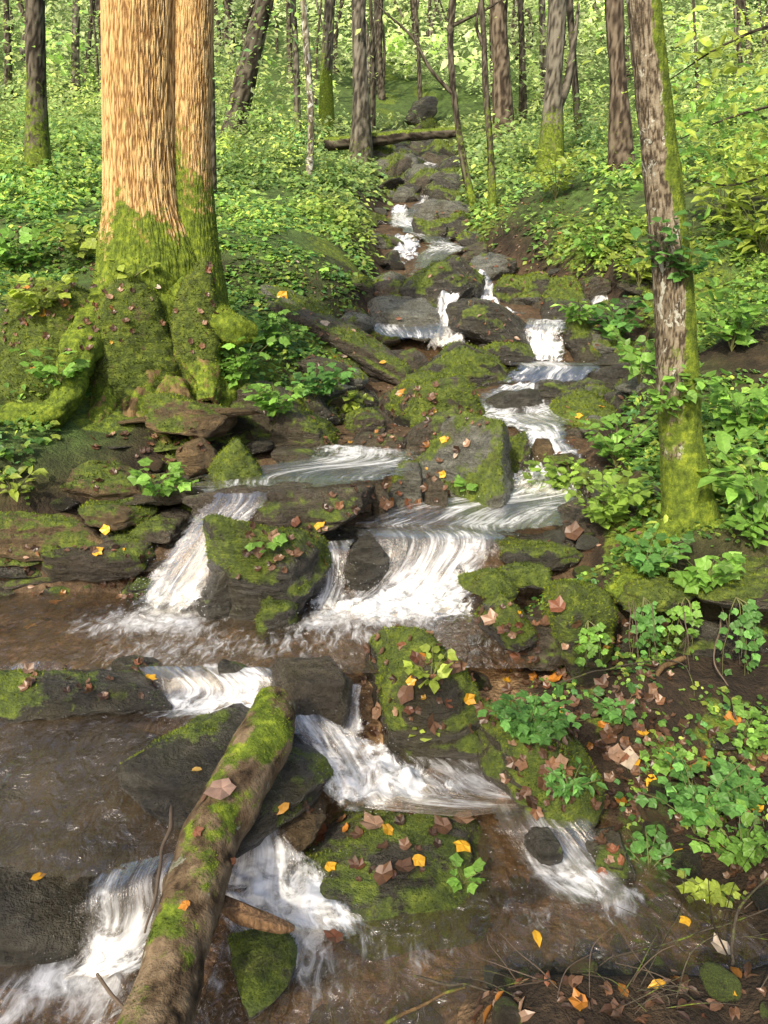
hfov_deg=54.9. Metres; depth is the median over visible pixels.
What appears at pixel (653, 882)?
stone
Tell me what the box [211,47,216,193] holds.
tree
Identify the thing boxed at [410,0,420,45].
tree
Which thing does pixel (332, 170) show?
ground cover
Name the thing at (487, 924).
stone
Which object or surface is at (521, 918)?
stone
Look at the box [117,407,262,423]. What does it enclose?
rock
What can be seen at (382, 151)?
rock
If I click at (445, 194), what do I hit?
rock
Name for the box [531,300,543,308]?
rock
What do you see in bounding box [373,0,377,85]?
tree
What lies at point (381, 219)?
rock
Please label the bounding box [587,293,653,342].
leafy plant
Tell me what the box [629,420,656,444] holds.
stick
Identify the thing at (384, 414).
rock
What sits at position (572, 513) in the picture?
rock
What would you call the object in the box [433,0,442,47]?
tree
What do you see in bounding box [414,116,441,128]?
rock
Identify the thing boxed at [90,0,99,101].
tree
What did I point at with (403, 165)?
rock
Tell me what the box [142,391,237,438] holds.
rock
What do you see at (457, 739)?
rock
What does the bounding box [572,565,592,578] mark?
stone
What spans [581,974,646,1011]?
stick
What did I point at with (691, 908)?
stone
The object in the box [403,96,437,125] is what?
rock
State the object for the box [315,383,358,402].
rock
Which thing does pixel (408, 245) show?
waterfall
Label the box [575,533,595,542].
stone
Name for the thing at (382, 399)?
rock
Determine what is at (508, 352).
rock
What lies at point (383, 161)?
rock
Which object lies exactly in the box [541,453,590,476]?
rock
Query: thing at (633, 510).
stone
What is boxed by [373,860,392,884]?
fallen leaf
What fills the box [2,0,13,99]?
tree
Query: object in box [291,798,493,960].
rock
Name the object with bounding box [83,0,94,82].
tree
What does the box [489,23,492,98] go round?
tree
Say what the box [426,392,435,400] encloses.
fallen leaf
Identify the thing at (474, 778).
stream water
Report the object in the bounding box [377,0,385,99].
tree
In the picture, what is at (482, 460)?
rock
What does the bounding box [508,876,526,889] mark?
stone
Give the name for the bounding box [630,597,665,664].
leafy plant
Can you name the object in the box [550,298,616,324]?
leafy plant
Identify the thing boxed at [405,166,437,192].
rock
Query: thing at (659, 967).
stone
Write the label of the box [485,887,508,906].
stone
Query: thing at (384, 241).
rock
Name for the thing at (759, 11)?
tree
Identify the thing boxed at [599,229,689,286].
leafy plant
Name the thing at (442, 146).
rock
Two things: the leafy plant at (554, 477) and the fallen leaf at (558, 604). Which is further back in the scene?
the leafy plant at (554, 477)
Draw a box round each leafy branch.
[582,2,767,141]
[606,23,767,218]
[622,97,767,270]
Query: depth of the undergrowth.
22.07 m
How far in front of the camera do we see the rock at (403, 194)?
14.91 m
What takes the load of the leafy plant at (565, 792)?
on the rock at (495, 749)
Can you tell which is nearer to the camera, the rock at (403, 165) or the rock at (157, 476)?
the rock at (157, 476)
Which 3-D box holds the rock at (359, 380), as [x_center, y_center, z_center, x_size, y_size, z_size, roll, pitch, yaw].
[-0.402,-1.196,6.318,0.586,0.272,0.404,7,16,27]
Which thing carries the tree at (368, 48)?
on the ground at (64, 454)
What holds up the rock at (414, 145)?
on the ground at (64, 454)
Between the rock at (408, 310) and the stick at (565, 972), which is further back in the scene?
the rock at (408, 310)
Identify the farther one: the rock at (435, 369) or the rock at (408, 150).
the rock at (408, 150)
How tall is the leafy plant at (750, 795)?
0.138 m
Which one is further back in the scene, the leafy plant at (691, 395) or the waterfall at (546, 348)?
the waterfall at (546, 348)
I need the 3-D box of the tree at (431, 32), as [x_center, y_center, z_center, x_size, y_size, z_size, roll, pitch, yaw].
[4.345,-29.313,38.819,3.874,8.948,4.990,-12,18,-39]
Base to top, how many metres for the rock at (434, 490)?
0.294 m
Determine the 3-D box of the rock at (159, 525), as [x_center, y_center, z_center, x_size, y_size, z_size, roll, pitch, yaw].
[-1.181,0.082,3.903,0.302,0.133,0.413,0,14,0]
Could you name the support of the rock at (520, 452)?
on the ground at (64, 454)
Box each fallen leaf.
[30,872,44,880]
[40,661,51,669]
[92,547,103,555]
[100,524,109,534]
[178,900,189,910]
[191,767,201,770]
[192,826,203,836]
[204,778,236,799]
[230,857,235,864]
[253,545,265,558]
[268,528,279,541]
[277,291,287,298]
[277,802,288,814]
[291,516,300,526]
[292,547,302,556]
[314,521,324,529]
[316,822,326,836]
[320,320,329,325]
[323,928,342,942]
[324,862,335,871]
[359,811,383,829]
[372,702,381,719]
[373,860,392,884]
[379,498,390,509]
[385,795,402,811]
[395,857,415,871]
[397,685,413,704]
[398,388,404,396]
[405,498,412,508]
[405,676,415,685]
[412,854,424,866]
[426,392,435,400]
[428,713,438,734]
[432,814,451,833]
[439,436,446,442]
[444,658,460,673]
[453,840,470,851]
[454,810,474,823]
[456,620,468,626]
[463,438,469,446]
[481,608,497,624]
[493,642,508,654]
[497,789,512,808]
[510,652,523,663]
[532,930,541,947]
[538,614,549,625]
[548,595,565,611]
[549,671,561,681]
[565,521,583,540]
[569,988,587,1009]
[594,674,608,687]
[598,723,616,743]
[608,743,625,762]
[608,998,623,1016]
[615,695,636,714]
[620,746,638,769]
[646,774,656,790]
[648,979,665,988]
[679,916,690,925]
[683,749,696,763]
[711,933,729,954]
[723,711,741,725]
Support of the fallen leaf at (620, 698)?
on the ground at (64, 454)
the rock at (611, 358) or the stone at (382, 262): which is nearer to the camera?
the rock at (611, 358)
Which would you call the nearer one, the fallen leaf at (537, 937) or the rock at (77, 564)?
the fallen leaf at (537, 937)
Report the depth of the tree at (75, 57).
21.45 m
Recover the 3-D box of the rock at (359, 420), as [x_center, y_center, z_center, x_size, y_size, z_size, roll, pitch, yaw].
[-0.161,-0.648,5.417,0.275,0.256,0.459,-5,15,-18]
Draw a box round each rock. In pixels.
[0,277,91,365]
[0,354,51,404]
[0,509,103,561]
[0,557,42,566]
[0,566,41,578]
[0,587,15,596]
[0,667,172,723]
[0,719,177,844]
[2,577,66,589]
[40,527,155,581]
[43,584,90,599]
[59,457,152,500]
[78,497,157,530]
[88,276,179,402]
[106,655,162,676]
[108,446,132,449]
[115,703,333,857]
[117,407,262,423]
[121,574,166,602]
[123,482,203,505]
[128,507,194,543]
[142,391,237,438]
[143,559,181,571]
[149,472,189,484]
[153,432,231,452]
[161,453,197,481]
[168,255,223,384]
[175,437,217,478]
[179,504,202,524]
[182,479,374,533]
[196,570,231,630]
[202,513,332,629]
[207,437,263,484]
[217,659,248,685]
[227,928,298,1019]
[228,387,288,438]
[237,380,301,408]
[244,436,273,454]
[254,598,298,640]
[257,282,334,316]
[268,656,352,740]
[269,795,326,852]
[270,406,340,450]
[271,447,314,465]
[291,397,311,410]
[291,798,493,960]
[294,356,348,384]
[298,394,342,425]
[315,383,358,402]
[319,527,463,573]
[326,389,378,407]
[329,405,337,425]
[331,357,368,389]
[336,402,364,420]
[340,312,375,333]
[342,306,368,315]
[342,531,391,591]
[343,406,384,434]
[344,431,406,448]
[349,274,373,294]
[359,387,378,399]
[363,210,391,224]
[363,350,404,372]
[363,624,482,774]
[364,232,403,245]
[365,372,382,381]
[367,295,439,341]
[368,233,394,248]
[369,330,400,346]
[371,476,389,525]
[372,271,405,282]
[372,405,392,423]
[373,144,396,161]
[373,278,403,297]
[375,150,408,166]
[377,165,387,177]
[378,175,404,190]
[378,388,394,405]
[382,250,400,269]
[384,189,395,198]
[384,369,486,427]
[386,151,423,171]
[386,157,417,176]
[387,458,422,516]
[391,148,409,153]
[392,186,420,202]
[394,141,410,148]
[395,183,421,192]
[397,146,418,155]
[398,348,428,371]
[399,259,474,314]
[400,173,406,182]
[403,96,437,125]
[403,408,456,459]
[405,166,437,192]
[406,164,435,180]
[407,141,422,152]
[411,216,446,241]
[412,409,514,516]
[413,340,514,388]
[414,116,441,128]
[415,198,470,220]
[417,151,448,164]
[419,142,427,149]
[421,139,457,156]
[423,177,459,195]
[424,471,447,515]
[427,186,463,201]
[428,170,462,186]
[431,367,439,371]
[433,217,448,222]
[435,156,469,168]
[435,167,450,170]
[439,187,464,197]
[442,165,461,173]
[442,255,485,297]
[445,219,472,241]
[445,297,535,349]
[446,209,471,223]
[455,245,469,255]
[456,230,487,246]
[456,566,518,601]
[461,250,486,262]
[467,241,487,252]
[469,252,516,281]
[474,591,537,652]
[476,343,487,347]
[476,697,606,837]
[482,339,534,370]
[485,388,542,408]
[492,270,549,305]
[492,533,583,570]
[498,561,551,589]
[505,366,518,375]
[508,615,562,670]
[509,431,533,476]
[511,291,541,304]
[524,826,563,865]
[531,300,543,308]
[531,438,554,467]
[534,379,569,399]
[539,297,585,330]
[541,275,591,304]
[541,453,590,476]
[541,578,618,677]
[548,387,616,426]
[553,496,592,533]
[562,315,602,362]
[562,427,586,438]
[564,377,612,389]
[575,467,604,498]
[578,826,635,880]
[579,275,611,301]
[580,415,603,435]
[582,383,611,394]
[585,352,624,376]
[586,300,611,313]
[586,308,620,322]
[588,362,654,385]
[592,327,637,355]
[601,322,636,353]
[603,390,631,410]
[604,567,695,613]
[610,297,641,312]
[611,642,631,655]
[612,375,643,390]
[614,339,646,353]
[615,378,648,395]
[617,280,649,295]
[645,620,767,659]
[685,556,767,611]
[706,712,767,750]
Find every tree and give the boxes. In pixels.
[0,0,258,455]
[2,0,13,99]
[9,7,13,41]
[17,0,25,67]
[19,25,24,61]
[24,0,53,179]
[70,0,80,99]
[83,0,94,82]
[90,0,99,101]
[91,1,95,66]
[95,0,100,88]
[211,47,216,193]
[214,0,220,56]
[219,0,273,140]
[222,0,232,48]
[223,0,234,56]
[241,0,255,48]
[272,6,278,52]
[286,0,293,85]
[290,0,301,143]
[300,0,314,180]
[314,0,322,104]
[315,0,322,30]
[318,0,334,134]
[332,0,343,73]
[349,0,372,167]
[365,16,370,94]
[369,0,375,127]
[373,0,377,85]
[374,0,500,211]
[375,0,377,94]
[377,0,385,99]
[382,18,385,85]
[394,0,403,34]
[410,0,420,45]
[414,0,419,60]
[414,0,421,99]
[426,0,431,38]
[429,0,438,44]
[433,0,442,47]
[439,0,447,29]
[445,5,448,56]
[475,0,496,212]
[489,0,514,138]
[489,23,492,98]
[509,0,518,44]
[512,0,514,55]
[512,0,523,59]
[517,0,526,121]
[524,3,533,48]
[535,0,579,171]
[538,0,545,100]
[566,0,582,140]
[590,0,604,45]
[603,0,725,603]
[604,0,635,174]
[625,27,630,80]
[692,0,699,97]
[733,0,738,76]
[736,0,744,84]
[741,0,751,66]
[756,0,764,66]
[765,1,767,52]
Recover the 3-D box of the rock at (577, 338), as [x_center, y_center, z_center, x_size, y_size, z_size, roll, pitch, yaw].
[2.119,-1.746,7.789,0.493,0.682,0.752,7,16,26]
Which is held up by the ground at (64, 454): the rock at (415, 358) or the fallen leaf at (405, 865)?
the rock at (415, 358)
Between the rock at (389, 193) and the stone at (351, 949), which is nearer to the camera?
the stone at (351, 949)
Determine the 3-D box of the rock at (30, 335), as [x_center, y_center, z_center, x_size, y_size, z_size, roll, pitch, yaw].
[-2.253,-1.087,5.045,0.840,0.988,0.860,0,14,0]
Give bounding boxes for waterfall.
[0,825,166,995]
[38,854,173,997]
[115,488,271,619]
[135,666,271,718]
[220,830,387,950]
[295,714,490,814]
[307,539,366,611]
[312,512,518,635]
[336,677,371,742]
[390,204,407,226]
[392,233,420,273]
[424,290,465,349]
[463,412,589,497]
[479,269,521,313]
[491,800,635,904]
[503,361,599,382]
[525,312,565,361]
[590,295,608,304]
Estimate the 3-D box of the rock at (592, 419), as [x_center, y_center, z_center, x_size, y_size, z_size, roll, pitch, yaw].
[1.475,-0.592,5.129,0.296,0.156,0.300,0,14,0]
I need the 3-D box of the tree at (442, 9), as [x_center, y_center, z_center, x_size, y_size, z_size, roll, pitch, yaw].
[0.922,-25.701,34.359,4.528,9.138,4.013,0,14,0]
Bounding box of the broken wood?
[221,895,294,933]
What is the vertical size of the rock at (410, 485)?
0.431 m
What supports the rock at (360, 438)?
on the ground at (64, 454)
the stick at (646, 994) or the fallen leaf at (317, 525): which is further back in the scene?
the fallen leaf at (317, 525)
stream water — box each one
[0,591,596,881]
[0,810,767,1023]
[184,444,421,490]
[323,754,519,816]
[344,472,586,543]
[374,307,449,339]
[389,162,501,294]
[479,381,570,426]
[503,360,613,364]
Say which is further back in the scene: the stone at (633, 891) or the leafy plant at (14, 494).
the leafy plant at (14, 494)
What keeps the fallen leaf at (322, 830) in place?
on the rock at (405, 895)
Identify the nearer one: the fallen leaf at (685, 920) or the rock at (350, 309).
the fallen leaf at (685, 920)
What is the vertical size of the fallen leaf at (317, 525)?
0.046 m
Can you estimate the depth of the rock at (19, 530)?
3.69 m
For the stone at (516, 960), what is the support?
on the ground at (64, 454)
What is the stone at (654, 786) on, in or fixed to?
on the ground at (64, 454)
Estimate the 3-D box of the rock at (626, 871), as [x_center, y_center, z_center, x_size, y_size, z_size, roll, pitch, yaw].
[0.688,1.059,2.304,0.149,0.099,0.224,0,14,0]
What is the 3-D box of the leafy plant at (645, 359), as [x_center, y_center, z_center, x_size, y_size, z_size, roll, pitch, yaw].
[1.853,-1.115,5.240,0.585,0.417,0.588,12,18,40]
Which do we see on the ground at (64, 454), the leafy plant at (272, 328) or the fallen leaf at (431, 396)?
the leafy plant at (272, 328)
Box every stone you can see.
[50,496,79,511]
[142,456,163,472]
[165,535,186,548]
[191,543,206,555]
[230,418,253,432]
[282,982,292,993]
[293,957,325,986]
[307,1003,346,1023]
[321,959,335,972]
[336,538,352,549]
[346,945,360,953]
[363,293,373,301]
[365,216,377,227]
[374,208,387,215]
[377,259,388,266]
[385,1001,412,1023]
[390,261,403,270]
[393,415,410,426]
[407,1003,431,1021]
[411,1002,444,1023]
[447,977,472,991]
[453,968,473,982]
[467,634,489,646]
[468,914,482,935]
[469,670,491,690]
[482,921,494,928]
[483,965,499,988]
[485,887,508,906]
[491,996,521,1023]
[492,971,512,994]
[506,950,542,974]
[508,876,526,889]
[511,966,531,982]
[512,886,528,903]
[518,914,533,926]
[527,877,550,895]
[534,888,548,899]
[534,960,559,974]
[539,965,565,975]
[542,528,564,542]
[547,268,560,274]
[569,956,598,974]
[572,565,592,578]
[572,939,599,960]
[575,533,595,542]
[575,534,599,550]
[575,674,593,688]
[579,660,607,683]
[584,879,605,894]
[590,521,608,534]
[591,481,617,498]
[595,872,612,889]
[596,887,612,901]
[598,960,624,974]
[609,880,637,900]
[610,932,630,955]
[625,503,637,516]
[629,471,652,485]
[629,822,642,833]
[632,953,673,978]
[635,793,671,823]
[638,895,650,907]
[639,917,661,942]
[641,820,670,843]
[647,779,680,796]
[648,328,654,338]
[648,878,667,892]
[651,484,660,496]
[651,894,683,920]
[664,797,675,811]
[669,849,701,881]
[687,899,714,919]
[698,961,741,1003]
[750,885,767,915]
[759,1000,767,1022]
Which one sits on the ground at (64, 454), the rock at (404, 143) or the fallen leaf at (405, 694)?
the rock at (404, 143)
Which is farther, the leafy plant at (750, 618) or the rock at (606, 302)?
the rock at (606, 302)
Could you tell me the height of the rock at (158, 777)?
0.252 m
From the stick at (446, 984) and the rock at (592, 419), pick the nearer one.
the stick at (446, 984)
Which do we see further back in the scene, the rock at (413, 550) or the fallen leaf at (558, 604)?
the rock at (413, 550)
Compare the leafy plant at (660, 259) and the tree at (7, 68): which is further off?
the tree at (7, 68)
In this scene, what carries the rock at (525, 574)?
on the ground at (64, 454)
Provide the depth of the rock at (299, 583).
3.27 m
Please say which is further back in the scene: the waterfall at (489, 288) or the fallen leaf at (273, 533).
the waterfall at (489, 288)
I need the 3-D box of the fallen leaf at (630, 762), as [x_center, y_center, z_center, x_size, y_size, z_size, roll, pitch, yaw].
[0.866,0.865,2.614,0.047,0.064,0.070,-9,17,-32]
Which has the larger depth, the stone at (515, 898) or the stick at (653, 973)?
the stone at (515, 898)
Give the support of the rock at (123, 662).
on the rock at (43, 697)
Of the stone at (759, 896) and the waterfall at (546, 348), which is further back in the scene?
the waterfall at (546, 348)
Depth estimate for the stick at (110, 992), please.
1.79 m
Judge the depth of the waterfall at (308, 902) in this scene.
2.11 m
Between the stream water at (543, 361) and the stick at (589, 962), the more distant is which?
the stream water at (543, 361)
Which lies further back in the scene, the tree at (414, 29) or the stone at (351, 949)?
the tree at (414, 29)
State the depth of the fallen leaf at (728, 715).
2.66 m
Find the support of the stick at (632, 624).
on the ground at (64, 454)
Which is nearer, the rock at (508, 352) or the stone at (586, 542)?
the stone at (586, 542)
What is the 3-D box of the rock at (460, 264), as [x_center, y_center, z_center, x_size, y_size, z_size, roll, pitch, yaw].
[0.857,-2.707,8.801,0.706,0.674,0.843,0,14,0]
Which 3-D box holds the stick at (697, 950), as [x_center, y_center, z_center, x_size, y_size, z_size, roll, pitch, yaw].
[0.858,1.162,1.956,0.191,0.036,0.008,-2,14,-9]
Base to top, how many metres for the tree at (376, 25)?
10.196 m
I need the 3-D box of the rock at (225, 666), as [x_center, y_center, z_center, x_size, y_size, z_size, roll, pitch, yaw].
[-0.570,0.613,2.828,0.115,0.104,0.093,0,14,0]
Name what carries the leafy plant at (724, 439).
on the ground at (64, 454)
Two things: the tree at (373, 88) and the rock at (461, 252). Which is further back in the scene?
the tree at (373, 88)
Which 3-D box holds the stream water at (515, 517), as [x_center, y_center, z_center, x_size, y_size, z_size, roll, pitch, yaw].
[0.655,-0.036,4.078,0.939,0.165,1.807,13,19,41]
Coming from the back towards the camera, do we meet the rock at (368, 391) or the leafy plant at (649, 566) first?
the rock at (368, 391)
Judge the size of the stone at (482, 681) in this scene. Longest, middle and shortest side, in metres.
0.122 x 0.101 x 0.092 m
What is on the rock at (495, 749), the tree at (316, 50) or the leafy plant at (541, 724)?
the leafy plant at (541, 724)
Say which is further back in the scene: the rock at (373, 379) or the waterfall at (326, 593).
the rock at (373, 379)
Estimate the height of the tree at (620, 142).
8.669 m
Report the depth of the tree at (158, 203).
4.74 m
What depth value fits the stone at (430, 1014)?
1.78 m
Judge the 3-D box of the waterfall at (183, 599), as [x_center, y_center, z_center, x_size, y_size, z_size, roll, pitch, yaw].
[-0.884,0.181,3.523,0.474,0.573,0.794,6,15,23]
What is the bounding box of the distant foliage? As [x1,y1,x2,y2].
[216,0,512,23]
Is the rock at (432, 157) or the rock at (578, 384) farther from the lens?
the rock at (432, 157)
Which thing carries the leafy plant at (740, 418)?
on the ground at (64, 454)
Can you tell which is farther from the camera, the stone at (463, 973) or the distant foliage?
the distant foliage
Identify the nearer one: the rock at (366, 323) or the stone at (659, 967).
the stone at (659, 967)
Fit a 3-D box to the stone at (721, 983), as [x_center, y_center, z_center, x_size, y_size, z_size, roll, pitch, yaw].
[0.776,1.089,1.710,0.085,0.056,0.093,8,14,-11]
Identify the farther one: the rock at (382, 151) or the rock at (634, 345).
the rock at (382, 151)
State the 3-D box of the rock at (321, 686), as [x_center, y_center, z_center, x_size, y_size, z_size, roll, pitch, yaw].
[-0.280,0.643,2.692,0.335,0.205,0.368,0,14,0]
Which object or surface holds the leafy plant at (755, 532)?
on the ground at (64, 454)
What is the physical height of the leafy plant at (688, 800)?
0.266 m
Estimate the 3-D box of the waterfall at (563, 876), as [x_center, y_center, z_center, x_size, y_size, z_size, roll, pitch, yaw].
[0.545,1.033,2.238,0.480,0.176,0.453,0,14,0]
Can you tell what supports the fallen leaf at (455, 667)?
on the rock at (457, 739)
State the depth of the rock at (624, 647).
3.15 m
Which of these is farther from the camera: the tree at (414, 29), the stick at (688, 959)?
the tree at (414, 29)
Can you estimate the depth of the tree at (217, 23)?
32.50 m
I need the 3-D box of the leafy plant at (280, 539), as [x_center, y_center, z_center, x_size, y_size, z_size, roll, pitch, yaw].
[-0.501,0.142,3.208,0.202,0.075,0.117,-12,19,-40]
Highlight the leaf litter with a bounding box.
[0,114,767,1023]
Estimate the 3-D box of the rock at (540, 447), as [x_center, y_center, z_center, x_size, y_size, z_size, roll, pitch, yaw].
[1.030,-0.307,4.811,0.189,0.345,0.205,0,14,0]
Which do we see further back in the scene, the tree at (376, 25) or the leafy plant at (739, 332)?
the tree at (376, 25)
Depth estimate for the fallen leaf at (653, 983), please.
1.70 m
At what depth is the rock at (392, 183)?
15.60 m
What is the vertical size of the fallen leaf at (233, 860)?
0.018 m
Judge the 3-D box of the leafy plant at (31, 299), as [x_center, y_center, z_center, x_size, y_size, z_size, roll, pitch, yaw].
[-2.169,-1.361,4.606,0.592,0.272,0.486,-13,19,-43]
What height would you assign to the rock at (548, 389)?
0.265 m
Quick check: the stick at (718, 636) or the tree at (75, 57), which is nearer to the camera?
the stick at (718, 636)
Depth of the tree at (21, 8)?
25.69 m
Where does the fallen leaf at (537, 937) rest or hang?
on the stone at (516, 960)
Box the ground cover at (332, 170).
[0,42,767,922]
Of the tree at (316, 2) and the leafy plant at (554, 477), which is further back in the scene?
the tree at (316, 2)
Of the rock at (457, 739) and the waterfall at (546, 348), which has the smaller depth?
the rock at (457, 739)
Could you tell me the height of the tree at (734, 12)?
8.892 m
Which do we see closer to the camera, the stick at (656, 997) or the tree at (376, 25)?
the stick at (656, 997)
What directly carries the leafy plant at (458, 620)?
on the ground at (64, 454)
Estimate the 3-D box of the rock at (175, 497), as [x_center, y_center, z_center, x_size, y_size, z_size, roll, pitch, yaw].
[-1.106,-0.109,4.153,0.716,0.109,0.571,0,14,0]
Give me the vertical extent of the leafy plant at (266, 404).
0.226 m
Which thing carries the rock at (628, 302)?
on the ground at (64, 454)
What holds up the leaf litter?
on the ground at (64, 454)
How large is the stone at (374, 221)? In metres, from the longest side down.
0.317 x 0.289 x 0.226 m
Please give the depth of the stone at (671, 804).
2.44 m
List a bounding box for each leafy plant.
[0,226,60,266]
[0,271,77,315]
[0,465,47,501]
[9,346,89,385]
[37,215,99,258]
[108,259,160,278]
[127,457,198,497]
[219,333,290,388]
[242,381,311,416]
[243,309,307,351]
[244,533,287,552]
[283,362,357,397]
[314,390,372,411]
[403,643,457,693]
[408,726,439,741]
[441,599,473,623]
[446,852,485,894]
[454,475,477,494]
[477,684,590,745]
[512,140,597,198]
[522,453,611,496]
[543,461,660,528]
[543,756,607,803]
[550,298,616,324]
[559,217,630,256]
[569,412,657,467]
[573,620,612,667]
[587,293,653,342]
[587,682,638,725]
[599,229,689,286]
[603,324,655,383]
[615,527,694,576]
[624,824,690,882]
[628,361,715,417]
[629,209,742,286]
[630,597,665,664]
[635,749,751,833]
[639,735,714,775]
[660,548,746,593]
[661,597,703,659]
[676,869,740,907]
[683,123,767,221]
[685,159,767,258]
[688,792,767,871]
[694,267,767,351]
[697,428,767,520]
[703,368,767,434]
[707,447,767,496]
[707,757,767,812]
[715,597,765,675]
[716,694,767,753]
[723,499,767,547]
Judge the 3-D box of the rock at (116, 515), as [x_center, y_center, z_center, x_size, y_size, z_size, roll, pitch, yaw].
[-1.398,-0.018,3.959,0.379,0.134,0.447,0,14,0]
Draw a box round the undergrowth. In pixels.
[0,0,767,172]
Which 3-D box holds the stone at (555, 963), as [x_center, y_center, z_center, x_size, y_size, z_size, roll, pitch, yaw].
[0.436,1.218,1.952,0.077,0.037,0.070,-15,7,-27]
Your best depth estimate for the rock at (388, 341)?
7.50 m
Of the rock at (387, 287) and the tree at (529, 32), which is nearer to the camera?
the rock at (387, 287)
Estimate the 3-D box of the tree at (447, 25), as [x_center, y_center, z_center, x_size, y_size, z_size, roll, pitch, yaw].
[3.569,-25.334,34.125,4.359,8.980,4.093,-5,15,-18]
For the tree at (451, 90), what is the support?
on the ground at (64, 454)
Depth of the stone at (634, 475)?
3.95 m
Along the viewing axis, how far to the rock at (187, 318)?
4.78 m
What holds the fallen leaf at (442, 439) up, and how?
on the rock at (482, 460)
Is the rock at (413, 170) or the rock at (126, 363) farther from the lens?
the rock at (413, 170)
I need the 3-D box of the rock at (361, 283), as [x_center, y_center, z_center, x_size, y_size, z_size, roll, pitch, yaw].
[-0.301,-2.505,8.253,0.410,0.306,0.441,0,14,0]
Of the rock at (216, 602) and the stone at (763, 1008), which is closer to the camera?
the stone at (763, 1008)
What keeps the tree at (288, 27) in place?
on the ground at (64, 454)
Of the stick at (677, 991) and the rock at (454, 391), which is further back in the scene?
the rock at (454, 391)
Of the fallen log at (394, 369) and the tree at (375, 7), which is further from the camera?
the tree at (375, 7)
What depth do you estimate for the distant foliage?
43.71 m
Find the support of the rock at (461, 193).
on the ground at (64, 454)
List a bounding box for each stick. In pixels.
[96,973,123,1007]
[144,805,172,932]
[382,986,464,1023]
[413,974,490,992]
[440,974,520,999]
[444,966,514,979]
[475,955,537,978]
[487,935,516,979]
[496,979,550,987]
[500,933,557,987]
[509,978,550,987]
[554,659,694,695]
[557,952,594,997]
[571,970,611,988]
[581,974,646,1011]
[589,928,610,996]
[600,843,767,960]
[614,975,683,1009]
[615,962,685,992]
[617,906,697,969]
[617,926,663,989]
[621,935,656,995]
[628,602,633,657]
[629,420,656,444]
[629,608,631,654]
[632,601,637,656]
[632,991,687,1008]
[633,945,674,981]
[634,980,689,1013]
[635,985,703,992]
[636,988,669,1004]
[640,912,681,986]
[651,602,657,665]
[655,655,686,676]
[658,987,693,999]
[666,1002,739,1007]
[676,934,717,998]
[677,615,686,654]
[678,950,735,952]
[682,602,689,670]
[708,877,767,972]
[713,618,728,685]
[717,908,753,918]
[728,936,767,940]
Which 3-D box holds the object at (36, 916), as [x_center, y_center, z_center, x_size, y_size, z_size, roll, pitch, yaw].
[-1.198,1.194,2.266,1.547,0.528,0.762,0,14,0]
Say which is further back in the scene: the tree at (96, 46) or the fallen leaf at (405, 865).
the tree at (96, 46)
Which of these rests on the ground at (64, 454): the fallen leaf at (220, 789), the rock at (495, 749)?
the rock at (495, 749)
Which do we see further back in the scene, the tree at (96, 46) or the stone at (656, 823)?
the tree at (96, 46)
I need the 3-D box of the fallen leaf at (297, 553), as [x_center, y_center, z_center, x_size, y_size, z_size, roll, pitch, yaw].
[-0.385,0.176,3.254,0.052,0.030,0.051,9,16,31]
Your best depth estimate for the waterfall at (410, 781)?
2.44 m
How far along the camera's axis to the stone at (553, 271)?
9.39 m
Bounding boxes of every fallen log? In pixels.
[117,686,296,1023]
[266,301,412,385]
[323,127,455,150]
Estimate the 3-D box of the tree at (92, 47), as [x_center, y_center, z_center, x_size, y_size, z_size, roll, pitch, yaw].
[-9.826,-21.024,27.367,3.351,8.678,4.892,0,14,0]
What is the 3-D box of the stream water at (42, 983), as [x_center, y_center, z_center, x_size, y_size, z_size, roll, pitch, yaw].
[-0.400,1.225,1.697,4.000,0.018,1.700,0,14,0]
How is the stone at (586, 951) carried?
on the ground at (64, 454)
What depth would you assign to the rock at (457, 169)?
16.81 m
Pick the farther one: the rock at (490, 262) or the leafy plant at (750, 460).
the rock at (490, 262)
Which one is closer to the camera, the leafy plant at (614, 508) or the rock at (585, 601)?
the rock at (585, 601)
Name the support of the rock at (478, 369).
on the ground at (64, 454)
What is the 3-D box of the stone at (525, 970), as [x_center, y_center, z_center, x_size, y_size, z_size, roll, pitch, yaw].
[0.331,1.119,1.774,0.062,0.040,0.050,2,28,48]
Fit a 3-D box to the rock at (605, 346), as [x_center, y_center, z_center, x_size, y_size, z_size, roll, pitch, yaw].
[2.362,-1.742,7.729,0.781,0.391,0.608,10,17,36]
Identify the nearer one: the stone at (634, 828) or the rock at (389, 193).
the stone at (634, 828)
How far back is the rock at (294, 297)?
7.25 m
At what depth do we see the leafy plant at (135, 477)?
3.86 m
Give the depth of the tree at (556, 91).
12.94 m
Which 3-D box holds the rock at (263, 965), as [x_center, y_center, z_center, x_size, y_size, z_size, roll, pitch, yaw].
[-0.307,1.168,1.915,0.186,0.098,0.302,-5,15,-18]
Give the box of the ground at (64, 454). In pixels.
[0,0,767,1023]
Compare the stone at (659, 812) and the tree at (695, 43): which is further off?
the tree at (695, 43)
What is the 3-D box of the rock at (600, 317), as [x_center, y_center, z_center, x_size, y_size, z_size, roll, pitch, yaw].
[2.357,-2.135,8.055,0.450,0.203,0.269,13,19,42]
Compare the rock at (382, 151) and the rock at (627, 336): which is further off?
the rock at (382, 151)
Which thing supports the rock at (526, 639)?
on the rock at (549, 654)
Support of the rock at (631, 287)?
on the rock at (628, 302)
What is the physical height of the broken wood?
0.077 m
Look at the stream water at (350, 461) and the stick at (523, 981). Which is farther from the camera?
the stream water at (350, 461)
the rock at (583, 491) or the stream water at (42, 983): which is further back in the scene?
the rock at (583, 491)
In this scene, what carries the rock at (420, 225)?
on the ground at (64, 454)
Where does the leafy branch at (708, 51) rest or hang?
attached to the tree at (686, 502)

